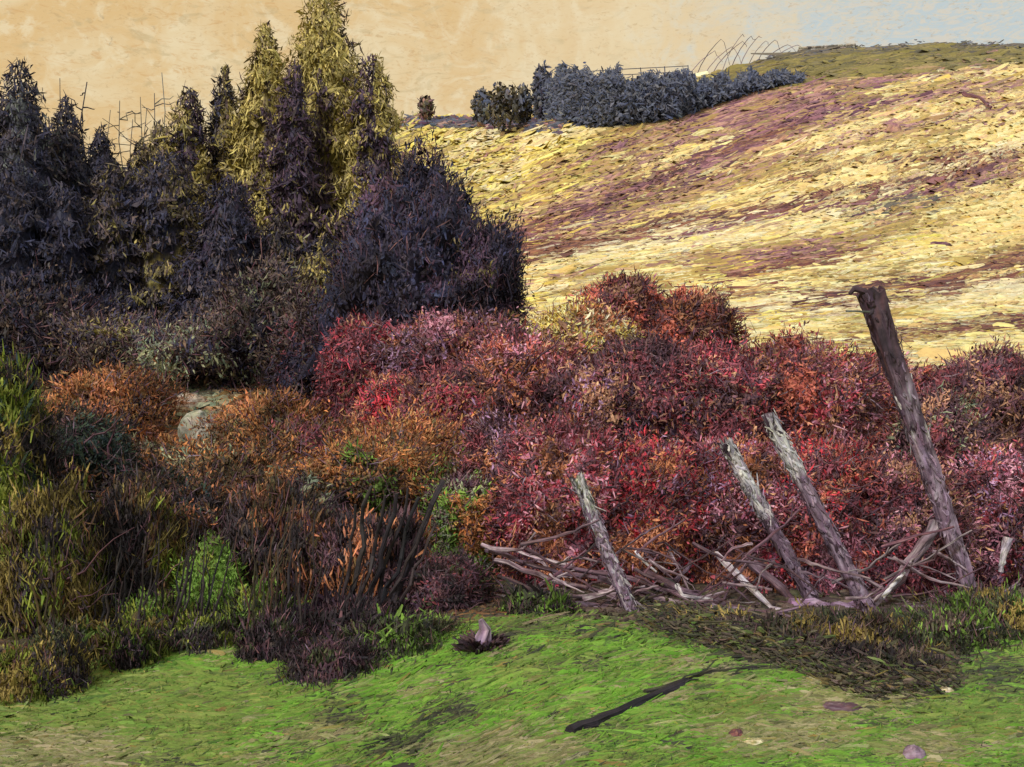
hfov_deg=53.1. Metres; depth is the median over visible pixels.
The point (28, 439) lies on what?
scrub bush
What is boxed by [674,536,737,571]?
fallen twig
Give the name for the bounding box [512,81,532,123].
ridge tree
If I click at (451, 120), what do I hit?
hedge
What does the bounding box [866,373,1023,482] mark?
red bush
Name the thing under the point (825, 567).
fallen twig
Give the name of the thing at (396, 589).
stem clump
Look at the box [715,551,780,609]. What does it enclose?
broken rail
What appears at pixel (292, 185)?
conifer tree
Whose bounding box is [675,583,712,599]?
fallen branch
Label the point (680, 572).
fallen branch
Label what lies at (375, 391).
red bush
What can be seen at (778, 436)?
fence post
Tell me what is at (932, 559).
fallen twig
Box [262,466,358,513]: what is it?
scrub bush
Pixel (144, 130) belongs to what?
bare sapling
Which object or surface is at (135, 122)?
bare sapling
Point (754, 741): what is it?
stone
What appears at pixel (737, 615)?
grass tussock
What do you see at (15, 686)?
grass tussock
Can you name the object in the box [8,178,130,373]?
conifer tree
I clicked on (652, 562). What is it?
fallen twig
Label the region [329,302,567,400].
red bush
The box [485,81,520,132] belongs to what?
ridge tree
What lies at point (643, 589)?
fallen twig
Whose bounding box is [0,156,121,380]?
conifer tree
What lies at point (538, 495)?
red bush
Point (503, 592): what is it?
fallen branch
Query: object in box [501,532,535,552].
fallen twig
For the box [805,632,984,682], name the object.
grass tussock
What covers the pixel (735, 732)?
stone
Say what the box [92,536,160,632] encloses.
stem clump
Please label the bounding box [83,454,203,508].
scrub bush
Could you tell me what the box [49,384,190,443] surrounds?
bracken clump
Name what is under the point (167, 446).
bracken clump
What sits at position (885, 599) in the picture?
fallen twig
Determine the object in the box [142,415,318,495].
bracken clump
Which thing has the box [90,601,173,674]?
grass tussock
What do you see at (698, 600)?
fallen twig
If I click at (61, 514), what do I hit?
scrub bush
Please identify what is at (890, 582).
fallen twig
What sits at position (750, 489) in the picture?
fence post
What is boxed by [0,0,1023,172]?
sky
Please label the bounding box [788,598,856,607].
log
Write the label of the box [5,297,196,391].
scrub bush
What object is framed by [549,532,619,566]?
fallen twig
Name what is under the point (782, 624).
grass tussock
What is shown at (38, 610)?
stem clump
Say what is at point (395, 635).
grass tussock
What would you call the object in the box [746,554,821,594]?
fallen twig
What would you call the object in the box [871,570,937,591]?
fallen twig
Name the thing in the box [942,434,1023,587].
red bush
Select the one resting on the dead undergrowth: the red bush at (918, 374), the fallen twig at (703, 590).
the fallen twig at (703, 590)
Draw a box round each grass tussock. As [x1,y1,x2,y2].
[0,606,32,638]
[0,625,119,707]
[2,613,124,669]
[16,598,99,695]
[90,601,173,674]
[100,597,195,639]
[107,583,208,638]
[145,597,242,655]
[203,566,311,637]
[225,599,316,667]
[265,630,390,691]
[301,603,472,674]
[494,578,582,617]
[645,600,766,631]
[724,608,861,656]
[766,595,964,657]
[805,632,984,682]
[863,596,1022,658]
[893,571,1023,645]
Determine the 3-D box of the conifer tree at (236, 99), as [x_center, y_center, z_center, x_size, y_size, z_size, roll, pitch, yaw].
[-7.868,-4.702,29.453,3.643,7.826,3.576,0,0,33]
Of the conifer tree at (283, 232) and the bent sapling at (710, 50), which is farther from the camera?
the bent sapling at (710, 50)
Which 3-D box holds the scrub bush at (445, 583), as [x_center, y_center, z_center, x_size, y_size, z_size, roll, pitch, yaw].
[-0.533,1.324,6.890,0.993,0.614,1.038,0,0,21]
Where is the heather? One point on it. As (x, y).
(788, 254)
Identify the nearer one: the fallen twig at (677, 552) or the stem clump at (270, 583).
the stem clump at (270, 583)
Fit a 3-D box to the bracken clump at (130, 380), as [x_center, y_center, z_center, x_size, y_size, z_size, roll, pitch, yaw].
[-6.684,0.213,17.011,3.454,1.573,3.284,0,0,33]
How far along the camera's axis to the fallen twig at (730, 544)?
6.86 m
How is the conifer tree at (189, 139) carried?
on the ground at (580, 612)
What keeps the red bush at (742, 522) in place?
on the ground at (580, 612)
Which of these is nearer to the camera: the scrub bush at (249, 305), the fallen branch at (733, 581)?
the fallen branch at (733, 581)
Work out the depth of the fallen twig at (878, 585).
7.01 m
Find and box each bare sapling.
[68,82,113,157]
[85,110,135,172]
[102,97,162,146]
[104,101,140,166]
[120,72,171,159]
[120,119,143,177]
[124,109,165,160]
[143,93,173,155]
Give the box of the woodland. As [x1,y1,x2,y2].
[531,60,806,127]
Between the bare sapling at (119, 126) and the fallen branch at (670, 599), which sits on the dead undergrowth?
the fallen branch at (670, 599)
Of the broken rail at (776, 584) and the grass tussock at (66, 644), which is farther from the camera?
the broken rail at (776, 584)
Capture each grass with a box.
[0,609,1023,766]
[389,40,1023,374]
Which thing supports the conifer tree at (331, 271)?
on the ground at (580, 612)
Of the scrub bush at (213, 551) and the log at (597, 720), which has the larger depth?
the scrub bush at (213, 551)
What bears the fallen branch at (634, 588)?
on the dead undergrowth
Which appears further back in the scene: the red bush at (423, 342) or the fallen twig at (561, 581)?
the red bush at (423, 342)
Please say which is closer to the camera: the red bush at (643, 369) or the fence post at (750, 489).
the fence post at (750, 489)
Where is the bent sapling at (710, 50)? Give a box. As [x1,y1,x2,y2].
[697,39,729,72]
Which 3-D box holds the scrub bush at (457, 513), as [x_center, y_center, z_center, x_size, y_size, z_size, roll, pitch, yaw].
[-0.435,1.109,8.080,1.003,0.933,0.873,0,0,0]
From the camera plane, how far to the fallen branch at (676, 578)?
7.35 m
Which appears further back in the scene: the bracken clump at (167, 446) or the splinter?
the bracken clump at (167, 446)
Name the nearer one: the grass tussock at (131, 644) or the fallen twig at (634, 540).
the grass tussock at (131, 644)
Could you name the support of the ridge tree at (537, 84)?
on the ground at (580, 612)
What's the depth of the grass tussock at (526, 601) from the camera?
6.35 m
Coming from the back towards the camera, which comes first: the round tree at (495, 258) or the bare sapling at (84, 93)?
the bare sapling at (84, 93)
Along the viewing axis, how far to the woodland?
158.22 m
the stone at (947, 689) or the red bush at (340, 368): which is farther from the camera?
the red bush at (340, 368)
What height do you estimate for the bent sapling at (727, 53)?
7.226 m
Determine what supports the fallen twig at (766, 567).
on the dead undergrowth
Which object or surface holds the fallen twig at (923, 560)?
on the dead undergrowth
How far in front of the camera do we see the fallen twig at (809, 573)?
6.61 m
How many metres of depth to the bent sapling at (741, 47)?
218.36 m
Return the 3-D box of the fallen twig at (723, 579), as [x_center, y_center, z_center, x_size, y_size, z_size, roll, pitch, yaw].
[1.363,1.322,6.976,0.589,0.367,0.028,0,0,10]
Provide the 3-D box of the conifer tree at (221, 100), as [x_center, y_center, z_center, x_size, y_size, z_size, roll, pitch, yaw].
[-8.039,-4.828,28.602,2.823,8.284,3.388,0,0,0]
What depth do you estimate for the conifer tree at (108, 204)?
23.25 m
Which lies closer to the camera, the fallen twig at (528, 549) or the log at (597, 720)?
the log at (597, 720)
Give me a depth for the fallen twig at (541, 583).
6.95 m
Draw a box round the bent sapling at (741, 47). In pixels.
[732,36,755,64]
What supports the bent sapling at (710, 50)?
on the ground at (580, 612)
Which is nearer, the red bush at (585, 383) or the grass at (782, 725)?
the grass at (782, 725)
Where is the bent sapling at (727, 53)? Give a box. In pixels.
[714,41,746,70]
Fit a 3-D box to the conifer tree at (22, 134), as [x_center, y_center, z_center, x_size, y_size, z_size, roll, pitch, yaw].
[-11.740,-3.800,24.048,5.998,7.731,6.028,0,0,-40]
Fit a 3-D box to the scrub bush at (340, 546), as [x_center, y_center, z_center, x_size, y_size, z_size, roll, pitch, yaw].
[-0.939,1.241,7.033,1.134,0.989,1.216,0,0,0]
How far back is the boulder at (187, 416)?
16.32 m
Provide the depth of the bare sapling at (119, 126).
30.04 m
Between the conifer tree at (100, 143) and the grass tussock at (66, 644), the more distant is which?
the conifer tree at (100, 143)
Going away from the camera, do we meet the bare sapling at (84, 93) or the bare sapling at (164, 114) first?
the bare sapling at (84, 93)
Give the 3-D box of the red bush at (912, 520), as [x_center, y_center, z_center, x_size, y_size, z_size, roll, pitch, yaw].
[2.937,1.019,7.838,1.351,1.240,1.440,0,0,0]
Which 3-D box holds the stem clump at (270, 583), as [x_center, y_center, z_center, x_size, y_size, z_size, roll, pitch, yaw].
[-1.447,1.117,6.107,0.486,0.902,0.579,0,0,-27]
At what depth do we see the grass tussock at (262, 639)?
5.73 m
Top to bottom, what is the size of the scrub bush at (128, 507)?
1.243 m
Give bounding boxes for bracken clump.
[30,349,213,423]
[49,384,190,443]
[130,429,245,468]
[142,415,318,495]
[165,378,348,452]
[187,404,378,468]
[271,423,454,519]
[276,383,481,471]
[315,431,494,526]
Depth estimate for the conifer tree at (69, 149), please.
25.16 m
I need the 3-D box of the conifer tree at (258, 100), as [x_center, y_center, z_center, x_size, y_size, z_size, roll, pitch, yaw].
[-6.221,-4.970,26.688,3.694,8.885,3.888,0,0,0]
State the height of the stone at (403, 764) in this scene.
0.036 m
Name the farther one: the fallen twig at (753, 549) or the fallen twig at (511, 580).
the fallen twig at (511, 580)
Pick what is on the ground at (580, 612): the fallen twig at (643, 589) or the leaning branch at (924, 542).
the leaning branch at (924, 542)
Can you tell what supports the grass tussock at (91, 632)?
on the ground at (580, 612)
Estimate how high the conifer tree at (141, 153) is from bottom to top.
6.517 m
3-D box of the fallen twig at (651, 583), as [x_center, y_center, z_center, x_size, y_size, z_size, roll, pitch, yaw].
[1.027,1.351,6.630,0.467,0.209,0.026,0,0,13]
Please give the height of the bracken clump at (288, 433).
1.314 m
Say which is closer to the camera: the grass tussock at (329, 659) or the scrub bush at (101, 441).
the grass tussock at (329, 659)
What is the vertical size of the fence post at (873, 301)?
2.299 m
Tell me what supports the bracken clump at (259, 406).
on the ground at (580, 612)
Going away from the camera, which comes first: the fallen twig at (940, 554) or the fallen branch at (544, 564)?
the fallen twig at (940, 554)
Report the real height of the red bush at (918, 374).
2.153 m
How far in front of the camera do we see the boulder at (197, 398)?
18.42 m
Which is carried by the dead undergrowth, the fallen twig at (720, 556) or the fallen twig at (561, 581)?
the fallen twig at (720, 556)
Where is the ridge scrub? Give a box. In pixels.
[748,39,1022,66]
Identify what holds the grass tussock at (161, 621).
on the ground at (580, 612)
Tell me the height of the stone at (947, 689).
0.059 m
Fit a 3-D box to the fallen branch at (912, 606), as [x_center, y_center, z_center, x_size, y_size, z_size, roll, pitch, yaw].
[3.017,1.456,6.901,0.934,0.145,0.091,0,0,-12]
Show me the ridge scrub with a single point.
(903, 44)
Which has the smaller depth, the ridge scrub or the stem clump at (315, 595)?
the stem clump at (315, 595)
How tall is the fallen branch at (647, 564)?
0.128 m
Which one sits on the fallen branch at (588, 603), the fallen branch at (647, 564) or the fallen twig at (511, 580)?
the fallen twig at (511, 580)
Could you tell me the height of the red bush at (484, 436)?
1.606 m
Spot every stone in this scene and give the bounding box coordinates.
[391,762,416,766]
[729,729,741,736]
[742,738,764,744]
[823,701,861,710]
[885,122,901,131]
[902,745,925,758]
[930,241,951,245]
[940,686,953,691]
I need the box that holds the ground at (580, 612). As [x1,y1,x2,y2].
[392,132,918,618]
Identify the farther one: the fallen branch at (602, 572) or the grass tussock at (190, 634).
the fallen branch at (602, 572)
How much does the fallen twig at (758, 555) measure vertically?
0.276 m
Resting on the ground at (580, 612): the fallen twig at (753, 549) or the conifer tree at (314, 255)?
the conifer tree at (314, 255)
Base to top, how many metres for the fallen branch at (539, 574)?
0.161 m
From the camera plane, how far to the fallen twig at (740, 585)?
6.64 m
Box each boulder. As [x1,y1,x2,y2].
[173,393,208,407]
[178,410,218,439]
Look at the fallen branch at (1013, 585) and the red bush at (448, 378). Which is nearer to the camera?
the fallen branch at (1013, 585)
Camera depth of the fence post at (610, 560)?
6.51 m
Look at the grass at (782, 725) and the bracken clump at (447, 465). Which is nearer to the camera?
the grass at (782, 725)
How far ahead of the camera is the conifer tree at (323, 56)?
26.27 m
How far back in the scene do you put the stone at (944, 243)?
54.43 m
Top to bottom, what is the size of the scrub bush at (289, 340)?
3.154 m
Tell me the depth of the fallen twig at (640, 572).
6.68 m
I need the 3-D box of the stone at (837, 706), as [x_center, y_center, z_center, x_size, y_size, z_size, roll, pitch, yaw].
[1.512,1.486,4.689,0.207,0.049,0.162,0,0,0]
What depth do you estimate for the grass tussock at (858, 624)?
5.86 m
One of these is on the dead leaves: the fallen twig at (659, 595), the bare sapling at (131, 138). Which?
the fallen twig at (659, 595)
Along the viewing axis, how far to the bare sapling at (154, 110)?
30.02 m
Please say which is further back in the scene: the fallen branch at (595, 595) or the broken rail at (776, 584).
the broken rail at (776, 584)
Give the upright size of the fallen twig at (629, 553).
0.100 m
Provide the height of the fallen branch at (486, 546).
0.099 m
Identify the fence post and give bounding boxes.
[566,472,638,611]
[717,436,819,598]
[761,408,879,611]
[846,283,976,597]
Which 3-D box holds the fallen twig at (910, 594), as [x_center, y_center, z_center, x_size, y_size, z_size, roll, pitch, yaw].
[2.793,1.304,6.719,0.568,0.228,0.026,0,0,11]
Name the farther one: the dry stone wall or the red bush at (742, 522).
the dry stone wall
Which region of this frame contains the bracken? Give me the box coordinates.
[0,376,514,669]
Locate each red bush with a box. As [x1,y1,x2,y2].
[307,304,410,425]
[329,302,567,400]
[342,365,432,434]
[362,353,530,458]
[441,315,610,429]
[448,388,546,565]
[466,391,651,592]
[518,332,687,447]
[564,266,671,337]
[566,414,750,587]
[592,326,713,450]
[637,279,753,353]
[656,325,821,448]
[665,416,837,592]
[723,317,902,460]
[761,417,925,596]
[834,332,944,450]
[835,437,1001,598]
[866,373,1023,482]
[915,333,1023,457]
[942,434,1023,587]
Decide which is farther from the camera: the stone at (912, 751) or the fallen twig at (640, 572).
the fallen twig at (640, 572)
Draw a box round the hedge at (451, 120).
[400,114,564,134]
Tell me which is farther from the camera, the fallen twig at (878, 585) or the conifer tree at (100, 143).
the conifer tree at (100, 143)
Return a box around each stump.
[451,618,509,654]
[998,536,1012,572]
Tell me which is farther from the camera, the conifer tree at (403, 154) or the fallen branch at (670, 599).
the conifer tree at (403, 154)
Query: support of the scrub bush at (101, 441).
on the ground at (580, 612)
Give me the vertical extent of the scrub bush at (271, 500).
1.187 m
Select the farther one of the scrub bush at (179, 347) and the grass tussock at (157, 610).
the scrub bush at (179, 347)
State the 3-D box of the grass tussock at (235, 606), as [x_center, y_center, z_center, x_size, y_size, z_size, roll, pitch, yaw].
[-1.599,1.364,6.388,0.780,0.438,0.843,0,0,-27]
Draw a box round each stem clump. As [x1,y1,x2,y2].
[0,528,62,640]
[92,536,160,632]
[155,513,233,630]
[233,497,318,630]
[285,539,379,625]
[341,479,445,608]
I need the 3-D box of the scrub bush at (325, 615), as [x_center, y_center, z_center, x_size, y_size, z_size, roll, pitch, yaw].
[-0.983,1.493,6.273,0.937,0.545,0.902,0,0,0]
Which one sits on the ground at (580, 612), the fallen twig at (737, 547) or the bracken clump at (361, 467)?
the bracken clump at (361, 467)
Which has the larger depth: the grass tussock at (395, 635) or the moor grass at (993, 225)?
the moor grass at (993, 225)
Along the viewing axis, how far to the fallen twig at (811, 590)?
6.64 m
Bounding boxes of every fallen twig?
[493,578,508,593]
[497,575,593,599]
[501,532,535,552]
[521,519,599,545]
[526,547,597,592]
[538,549,586,586]
[548,573,584,592]
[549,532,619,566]
[576,556,606,568]
[578,556,601,580]
[614,554,658,607]
[616,524,660,553]
[619,581,658,606]
[621,548,675,564]
[626,547,673,559]
[631,590,675,598]
[634,567,667,584]
[635,575,696,604]
[636,514,684,553]
[641,550,686,570]
[648,559,688,579]
[665,542,766,583]
[666,589,712,602]
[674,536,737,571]
[677,553,755,599]
[686,552,742,605]
[691,542,778,568]
[701,554,759,597]
[721,542,752,561]
[722,581,771,589]
[728,542,794,571]
[731,586,773,603]
[733,501,799,567]
[736,577,757,601]
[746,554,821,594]
[755,560,774,590]
[798,558,870,579]
[800,570,855,592]
[801,569,826,602]
[831,537,900,584]
[845,585,882,599]
[859,573,901,602]
[860,574,908,602]
[871,561,908,598]
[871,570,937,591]
[881,526,954,548]
[884,530,971,579]
[887,556,959,581]
[892,556,969,588]
[892,566,983,597]
[910,544,939,566]
[932,549,967,570]
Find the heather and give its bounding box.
[463,63,1023,355]
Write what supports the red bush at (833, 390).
on the ground at (580, 612)
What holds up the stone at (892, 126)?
on the ground at (580, 612)
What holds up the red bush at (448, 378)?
on the ground at (580, 612)
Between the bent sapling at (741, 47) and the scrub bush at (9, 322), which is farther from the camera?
the bent sapling at (741, 47)
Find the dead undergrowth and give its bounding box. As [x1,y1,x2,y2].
[486,365,1023,689]
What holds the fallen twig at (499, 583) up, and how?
on the dead undergrowth
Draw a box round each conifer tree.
[0,57,93,296]
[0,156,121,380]
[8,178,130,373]
[43,90,114,218]
[76,153,160,321]
[85,123,125,203]
[106,148,210,325]
[122,137,155,199]
[141,119,176,166]
[142,172,300,325]
[151,80,223,228]
[198,20,291,244]
[204,62,247,208]
[233,83,248,152]
[241,0,391,262]
[241,215,301,292]
[256,59,337,259]
[288,230,342,306]
[311,244,344,310]
[318,52,418,259]
[347,59,362,104]
[389,150,412,192]
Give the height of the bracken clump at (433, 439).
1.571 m
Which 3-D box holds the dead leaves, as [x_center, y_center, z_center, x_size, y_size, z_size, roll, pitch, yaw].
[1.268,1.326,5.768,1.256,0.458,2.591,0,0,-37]
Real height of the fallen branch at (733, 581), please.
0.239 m
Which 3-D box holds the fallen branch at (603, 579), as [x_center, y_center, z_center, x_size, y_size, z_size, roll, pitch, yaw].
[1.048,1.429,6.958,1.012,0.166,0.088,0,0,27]
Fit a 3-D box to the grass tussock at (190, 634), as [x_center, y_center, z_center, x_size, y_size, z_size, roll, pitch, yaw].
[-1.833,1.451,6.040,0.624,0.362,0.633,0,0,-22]
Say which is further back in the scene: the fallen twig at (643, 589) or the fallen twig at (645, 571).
the fallen twig at (645, 571)
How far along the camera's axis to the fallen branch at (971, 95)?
146.65 m
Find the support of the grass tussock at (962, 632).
on the ground at (580, 612)
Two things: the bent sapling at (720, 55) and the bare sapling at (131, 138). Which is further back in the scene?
the bent sapling at (720, 55)
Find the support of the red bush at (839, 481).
on the ground at (580, 612)
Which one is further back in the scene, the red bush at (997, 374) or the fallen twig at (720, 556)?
the red bush at (997, 374)
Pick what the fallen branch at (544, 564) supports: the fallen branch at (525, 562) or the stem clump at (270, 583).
the fallen branch at (525, 562)
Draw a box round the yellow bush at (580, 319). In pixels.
[520,290,646,360]
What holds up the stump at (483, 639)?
on the ground at (580, 612)
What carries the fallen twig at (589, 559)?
on the dead undergrowth
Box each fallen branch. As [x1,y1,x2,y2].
[480,543,572,565]
[485,549,599,579]
[488,587,599,606]
[494,558,617,599]
[535,559,572,593]
[555,588,615,607]
[561,565,683,593]
[562,583,648,595]
[573,600,654,606]
[582,585,615,602]
[597,575,738,610]
[634,551,656,572]
[641,547,673,579]
[643,568,735,611]
[643,659,767,692]
[653,591,774,616]
[663,559,692,596]
[664,542,694,589]
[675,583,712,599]
[710,595,810,618]
[723,563,746,598]
[896,593,1018,607]
[961,91,991,108]
[996,577,1021,594]
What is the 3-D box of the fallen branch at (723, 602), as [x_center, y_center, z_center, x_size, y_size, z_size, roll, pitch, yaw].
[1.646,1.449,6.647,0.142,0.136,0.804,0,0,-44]
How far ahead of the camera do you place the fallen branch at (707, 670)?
4.96 m
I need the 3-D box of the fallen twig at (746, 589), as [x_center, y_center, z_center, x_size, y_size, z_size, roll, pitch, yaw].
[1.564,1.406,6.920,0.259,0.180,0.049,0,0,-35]
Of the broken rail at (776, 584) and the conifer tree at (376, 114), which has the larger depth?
the conifer tree at (376, 114)
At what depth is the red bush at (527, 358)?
11.73 m
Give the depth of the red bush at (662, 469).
7.54 m
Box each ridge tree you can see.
[417,95,436,120]
[470,86,491,125]
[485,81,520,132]
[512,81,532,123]
[530,60,551,118]
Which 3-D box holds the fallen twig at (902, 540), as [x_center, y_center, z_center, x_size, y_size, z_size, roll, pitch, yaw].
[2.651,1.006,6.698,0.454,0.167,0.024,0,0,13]
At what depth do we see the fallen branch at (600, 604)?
6.72 m
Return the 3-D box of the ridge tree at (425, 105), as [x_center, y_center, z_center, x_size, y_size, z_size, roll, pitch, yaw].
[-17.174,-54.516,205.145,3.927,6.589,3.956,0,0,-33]
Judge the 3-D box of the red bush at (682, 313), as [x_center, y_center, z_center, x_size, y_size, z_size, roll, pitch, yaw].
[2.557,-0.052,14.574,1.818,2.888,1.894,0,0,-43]
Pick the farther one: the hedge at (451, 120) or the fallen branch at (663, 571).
the hedge at (451, 120)
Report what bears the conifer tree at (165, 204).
on the ground at (580, 612)
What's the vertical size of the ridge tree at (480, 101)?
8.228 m
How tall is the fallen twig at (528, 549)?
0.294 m
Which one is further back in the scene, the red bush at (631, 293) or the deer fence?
the deer fence
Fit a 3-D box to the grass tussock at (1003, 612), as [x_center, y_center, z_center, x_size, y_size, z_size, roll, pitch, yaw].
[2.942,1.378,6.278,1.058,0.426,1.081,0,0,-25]
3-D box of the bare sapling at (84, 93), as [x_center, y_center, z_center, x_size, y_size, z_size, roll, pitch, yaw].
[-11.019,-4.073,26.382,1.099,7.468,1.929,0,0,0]
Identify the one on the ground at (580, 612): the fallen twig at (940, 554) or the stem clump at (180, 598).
the stem clump at (180, 598)
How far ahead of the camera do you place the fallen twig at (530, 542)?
6.47 m
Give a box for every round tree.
[251,118,537,399]
[427,200,543,331]
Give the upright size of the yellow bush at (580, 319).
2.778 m
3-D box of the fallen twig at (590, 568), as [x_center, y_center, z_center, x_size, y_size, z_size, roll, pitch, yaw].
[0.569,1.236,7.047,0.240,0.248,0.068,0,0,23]
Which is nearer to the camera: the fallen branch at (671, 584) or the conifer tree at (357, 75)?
the fallen branch at (671, 584)
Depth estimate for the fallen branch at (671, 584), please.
7.00 m
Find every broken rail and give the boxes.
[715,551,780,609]
[741,553,798,598]
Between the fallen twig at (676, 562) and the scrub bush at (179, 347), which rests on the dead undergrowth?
the fallen twig at (676, 562)
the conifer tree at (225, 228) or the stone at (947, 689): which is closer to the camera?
the stone at (947, 689)
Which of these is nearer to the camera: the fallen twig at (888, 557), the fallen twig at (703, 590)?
the fallen twig at (703, 590)
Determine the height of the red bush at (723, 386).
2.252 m
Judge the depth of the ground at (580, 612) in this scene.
7.08 m
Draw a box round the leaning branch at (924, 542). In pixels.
[873,519,938,606]
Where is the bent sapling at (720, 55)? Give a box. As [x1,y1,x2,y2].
[707,47,740,70]
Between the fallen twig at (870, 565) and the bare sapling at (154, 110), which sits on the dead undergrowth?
the fallen twig at (870, 565)
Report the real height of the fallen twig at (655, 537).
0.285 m
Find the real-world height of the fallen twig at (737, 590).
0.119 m
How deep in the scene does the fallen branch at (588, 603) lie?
6.85 m
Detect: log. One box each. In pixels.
[565,677,691,732]
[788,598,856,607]
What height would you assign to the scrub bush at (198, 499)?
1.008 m
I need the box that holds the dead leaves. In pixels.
[629,577,967,703]
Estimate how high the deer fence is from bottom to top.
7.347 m
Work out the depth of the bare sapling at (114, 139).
29.95 m
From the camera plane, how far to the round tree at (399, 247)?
17.67 m
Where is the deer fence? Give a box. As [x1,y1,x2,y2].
[550,65,688,76]
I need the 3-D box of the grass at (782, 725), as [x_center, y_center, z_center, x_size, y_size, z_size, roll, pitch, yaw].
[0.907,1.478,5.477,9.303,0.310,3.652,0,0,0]
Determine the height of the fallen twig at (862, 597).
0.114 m
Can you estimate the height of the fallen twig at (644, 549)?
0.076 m
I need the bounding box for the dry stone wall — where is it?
[798,43,855,50]
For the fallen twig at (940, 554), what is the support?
on the dead undergrowth
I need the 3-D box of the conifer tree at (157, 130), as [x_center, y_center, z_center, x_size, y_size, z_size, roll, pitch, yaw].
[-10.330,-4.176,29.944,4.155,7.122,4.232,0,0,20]
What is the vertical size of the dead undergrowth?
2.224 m
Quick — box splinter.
[881,571,905,598]
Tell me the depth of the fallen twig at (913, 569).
6.72 m
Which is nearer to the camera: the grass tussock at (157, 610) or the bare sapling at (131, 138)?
the grass tussock at (157, 610)
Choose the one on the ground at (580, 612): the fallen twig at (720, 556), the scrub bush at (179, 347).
the scrub bush at (179, 347)
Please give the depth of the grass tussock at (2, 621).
5.99 m
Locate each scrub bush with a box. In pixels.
[0,250,146,391]
[0,339,93,559]
[0,454,133,639]
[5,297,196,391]
[46,390,155,505]
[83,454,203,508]
[85,458,197,614]
[86,311,278,393]
[148,517,256,613]
[155,226,326,394]
[160,466,249,571]
[197,457,359,604]
[245,260,338,401]
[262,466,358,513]
[278,584,419,638]
[298,498,437,607]
[368,546,505,613]
[411,465,507,574]
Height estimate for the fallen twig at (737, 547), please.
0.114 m

